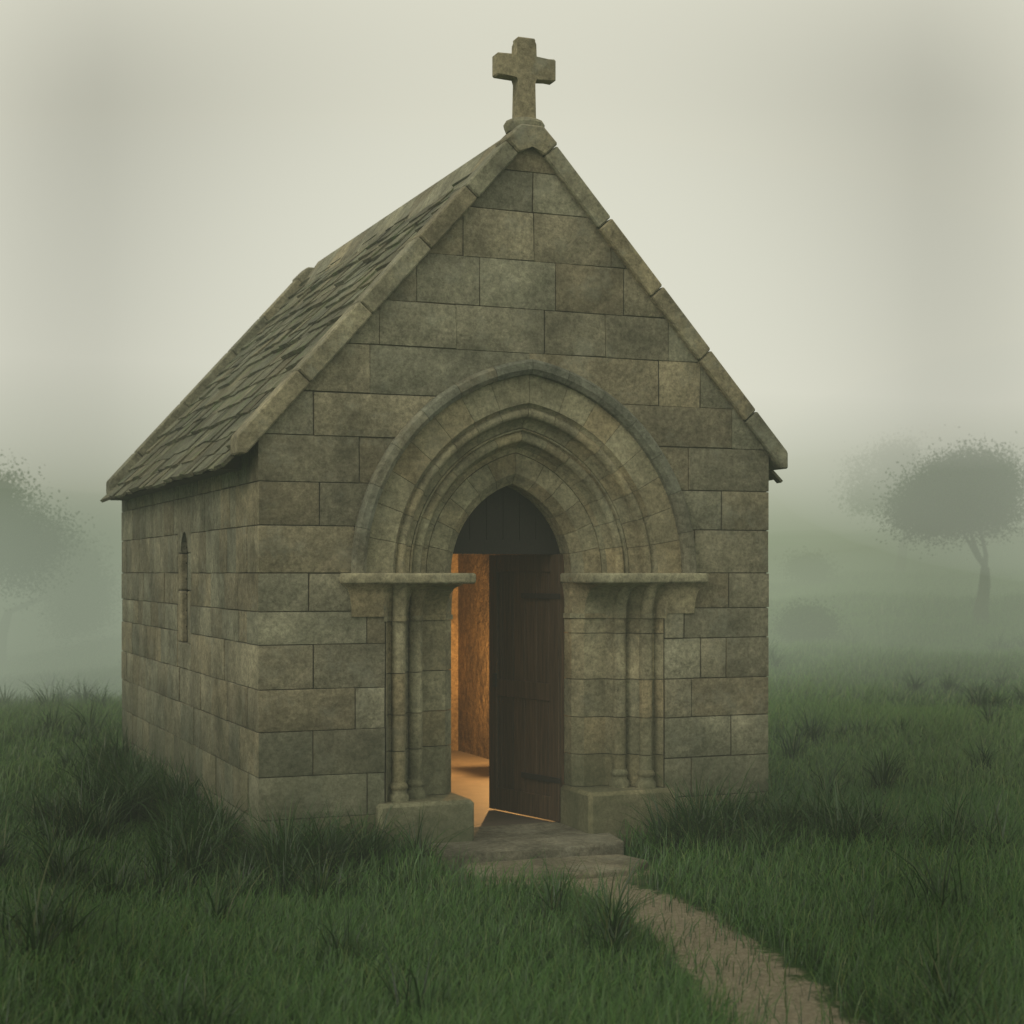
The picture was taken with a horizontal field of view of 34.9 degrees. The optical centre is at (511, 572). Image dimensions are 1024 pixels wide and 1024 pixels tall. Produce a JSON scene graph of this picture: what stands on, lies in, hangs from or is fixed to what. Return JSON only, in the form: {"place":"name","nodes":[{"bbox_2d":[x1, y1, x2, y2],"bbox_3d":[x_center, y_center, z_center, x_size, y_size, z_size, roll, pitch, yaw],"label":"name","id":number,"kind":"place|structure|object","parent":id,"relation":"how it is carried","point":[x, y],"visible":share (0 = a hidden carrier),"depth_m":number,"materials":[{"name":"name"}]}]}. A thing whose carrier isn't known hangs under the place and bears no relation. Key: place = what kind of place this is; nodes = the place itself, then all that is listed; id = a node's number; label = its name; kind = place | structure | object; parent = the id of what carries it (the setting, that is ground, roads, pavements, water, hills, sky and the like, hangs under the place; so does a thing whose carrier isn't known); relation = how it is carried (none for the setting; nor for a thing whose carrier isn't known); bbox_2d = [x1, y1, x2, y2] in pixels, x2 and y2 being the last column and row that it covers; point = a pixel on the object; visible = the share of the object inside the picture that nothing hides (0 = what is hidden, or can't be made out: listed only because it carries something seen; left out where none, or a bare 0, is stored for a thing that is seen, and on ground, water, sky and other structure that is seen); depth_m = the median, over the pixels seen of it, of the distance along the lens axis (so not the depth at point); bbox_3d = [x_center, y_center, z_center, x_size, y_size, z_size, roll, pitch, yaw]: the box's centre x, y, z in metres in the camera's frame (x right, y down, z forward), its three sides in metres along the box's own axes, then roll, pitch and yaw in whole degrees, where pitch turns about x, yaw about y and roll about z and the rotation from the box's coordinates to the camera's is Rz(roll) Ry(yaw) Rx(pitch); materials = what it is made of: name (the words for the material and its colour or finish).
{"place":"outdoors","nodes":[
{"label":"outdoors","id":0,"kind":"place"},
{"bbox_2d":[302,140,499,285],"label":"roof ridge","id":1,"kind":"structure","parent":0,"point":[426,198],"depth_m":15.96,"materials":[{"name":"grey stone"}]},
{"bbox_2d":[0,522,1023,1023],"bbox_3d":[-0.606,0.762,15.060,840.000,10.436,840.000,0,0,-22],"label":"meadow ground","id":2,"kind":"structure","parent":0,"point":[24,624],"depth_m":11.40,"materials":[{"name":"green plant"}]},
{"bbox_2d":[0,449,105,619],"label":"tree","id":3,"kind":"object","parent":2,"relation":"on","point":[20,533],"visible":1,"depth_m":45.60,"materials":[{"name":"green plant"}]},
{"bbox_2d":[0,516,121,666],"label":"tree","id":4,"kind":"object","parent":2,"relation":"on","point":[83,596],"visible":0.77,"depth_m":70.62,"materials":[{"name":"green plant"}]},
{"bbox_2d":[124,170,765,837],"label":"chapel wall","id":5,"kind":"structure","parent":2,"relation":"on","point":[354,526],"depth_m":13.23,"materials":[{"name":"grey stone"}]},
{"bbox_2d":[178,497,191,670],"bbox_3d":[-2.946,0.096,15.193,0.223,1.591,0.650,0,0,-22],"label":"narrow window surround","id":6,"kind":"object","parent":5,"relation":"in","point":[184,542],"visible":0.41,"depth_m":15.30,"materials":[{"name":"grey stone"}]},
{"bbox_2d":[186,547,188,641],"bbox_3d":[-2.994,0.130,15.173,0.019,1.100,0.370,0,0,-22],"label":"window slit","id":7,"kind":"object","parent":6,"relation":"in","point":[186,594],"visible":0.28,"depth_m":15.29,"materials":[{"name":"black"}]},
{"bbox_2d":[111,431,507,500],"bbox_3d":[-1.196,-2.160,16.520,4.800,2.680,5.950,0,0,-22],"label":"roof eave","id":8,"kind":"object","parent":5,"relation":"on","point":[234,464],"depth_m":14.29,"materials":[{"name":"grey stone"}]},
{"bbox_2d":[100,172,782,502],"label":"chapel roof slates","id":9,"kind":"object","parent":8,"relation":"on","point":[194,438],"visible":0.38,"depth_m":15.46,"materials":[{"name":"stone"}]},
{"bbox_2d":[121,147,768,860],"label":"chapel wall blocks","id":10,"kind":"structure","parent":5,"relation":"on","point":[263,569],"depth_m":13.23,"materials":[{"name":"grey stone"}]},
{"bbox_2d":[350,359,696,572],"bbox_3d":[0.155,-0.864,13.178,3.010,1.728,0.084,0,0,-22],"label":"hood mould","id":11,"kind":"object","parent":10,"relation":"attached to","point":[612,406],"visible":1,"depth_m":13.12,"materials":[{"name":"grey stone"}]},
{"bbox_2d":[106,124,787,493],"bbox_3d":[-1.130,-2.260,16.358,4.800,2.720,6.920,0,0,-22],"label":"gable coping","id":12,"kind":"object","parent":5,"relation":"on","point":[352,320],"visible":0.66,"depth_m":13.20,"materials":[{"name":"grey stone"}]},
{"bbox_2d":[492,37,555,133],"bbox_3d":[0.099,-3.975,13.317,0.504,0.770,0.339,0,0,6],"label":"cross","id":13,"kind":"object","parent":12,"relation":"on","point":[523,68],"visible":0.88,"depth_m":13.26,"materials":[{"name":"grey stone"}]},
{"bbox_2d":[451,750,555,826],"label":"interior floor","id":14,"kind":"structure","parent":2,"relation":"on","point":[469,776],"depth_m":16.07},
{"bbox_2d":[449,554,569,758],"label":"interior wall","id":15,"kind":"structure","parent":2,"relation":"on","point":[469,669],"depth_m":19.19,"materials":[{"name":"paint"}]},
{"bbox_2d":[0,630,1023,1023],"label":"meadow tufts","id":16,"kind":"object","parent":2,"relation":"on","point":[136,788],"visible":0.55,"depth_m":12.47,"materials":[{"name":"green plant"}]},
{"bbox_2d":[0,870,1023,1023],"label":"meadow grass","id":17,"kind":"structure","parent":2,"relation":"on","point":[317,990],"depth_m":8.91,"materials":[{"name":"green plant"}]},
{"bbox_2d":[0,769,1023,911],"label":"meadow grass","id":18,"kind":"structure","parent":2,"relation":"on","point":[860,854],"depth_m":11.91,"materials":[{"name":"green plant"}]},
{"bbox_2d":[0,687,1023,797],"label":"meadow grass","id":19,"kind":"structure","parent":2,"relation":"on","point":[935,727],"depth_m":21.14,"materials":[{"name":"green plant"}]},
{"bbox_2d":[0,611,1023,712],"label":"hill","id":20,"kind":"structure","parent":2,"relation":"on","point":[869,652],"depth_m":35.28,"materials":[{"name":"green plant"}]},
{"bbox_2d":[0,525,1023,685],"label":"hill","id":21,"kind":"structure","parent":2,"relation":"on","point":[916,596],"depth_m":69.37,"materials":[{"name":"green plant"}]},
{"bbox_2d":[340,375,707,861],"bbox_3d":[0.054,0.436,13.428,3.190,4.167,0.680,0,0,-22],"label":"doorway arch surround","id":22,"kind":"object","parent":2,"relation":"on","point":[577,470],"visible":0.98,"depth_m":13.43,"materials":[{"name":"stone"}]},
{"bbox_2d":[453,486,561,553],"bbox_3d":[-0.089,-0.570,13.782,1.240,0.820,0.077,0,0,-22],"label":"tympanum","id":23,"kind":"object","parent":22,"relation":"in","point":[505,520],"visible":0.4,"depth_m":13.76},
{"bbox_2d":[489,554,563,821],"bbox_3d":[0.128,0.979,14.286,0.105,2.278,1.050,0,0,-36],"label":"door","id":24,"kind":"structure","parent":22,"relation":"attached to","point":[526,694],"depth_m":14.26,"materials":[{"name":"brown wood"}]},
{"bbox_2d":[417,822,647,881],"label":"stone steps","id":25,"kind":"structure","parent":2,"relation":"on","point":[520,843],"depth_m":12.62,"materials":[{"name":"grey stone"}]},
{"bbox_2d":[768,596,851,643],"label":"bush","id":26,"kind":"object","parent":2,"relation":"on","point":[807,622],"visible":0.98,"depth_m":45.50,"materials":[{"name":"green plant"}]},
{"bbox_2d":[826,424,1007,572],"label":"tree","id":27,"kind":"object","parent":2,"relation":"on","point":[892,458],"visible":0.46,"depth_m":80.09,"materials":[{"name":"green plant"}]},
{"bbox_2d":[862,427,1023,624],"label":"tree","id":28,"kind":"object","parent":2,"relation":"on","point":[975,491],"visible":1,"depth_m":46.86,"materials":[{"name":"green plant"}]},
{"bbox_2d":[1005,429,1023,497],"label":"tree","id":29,"kind":"object","parent":2,"relation":"on","point":[1022,445],"visible":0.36,"depth_m":141.12,"materials":[{"name":"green plant"}]},
{"bbox_2d":[0,0,1023,566],"label":"sky","id":30,"kind":"structure","parent":0,"point":[830,193],"materials":[{"name":"grey"}]}
]}

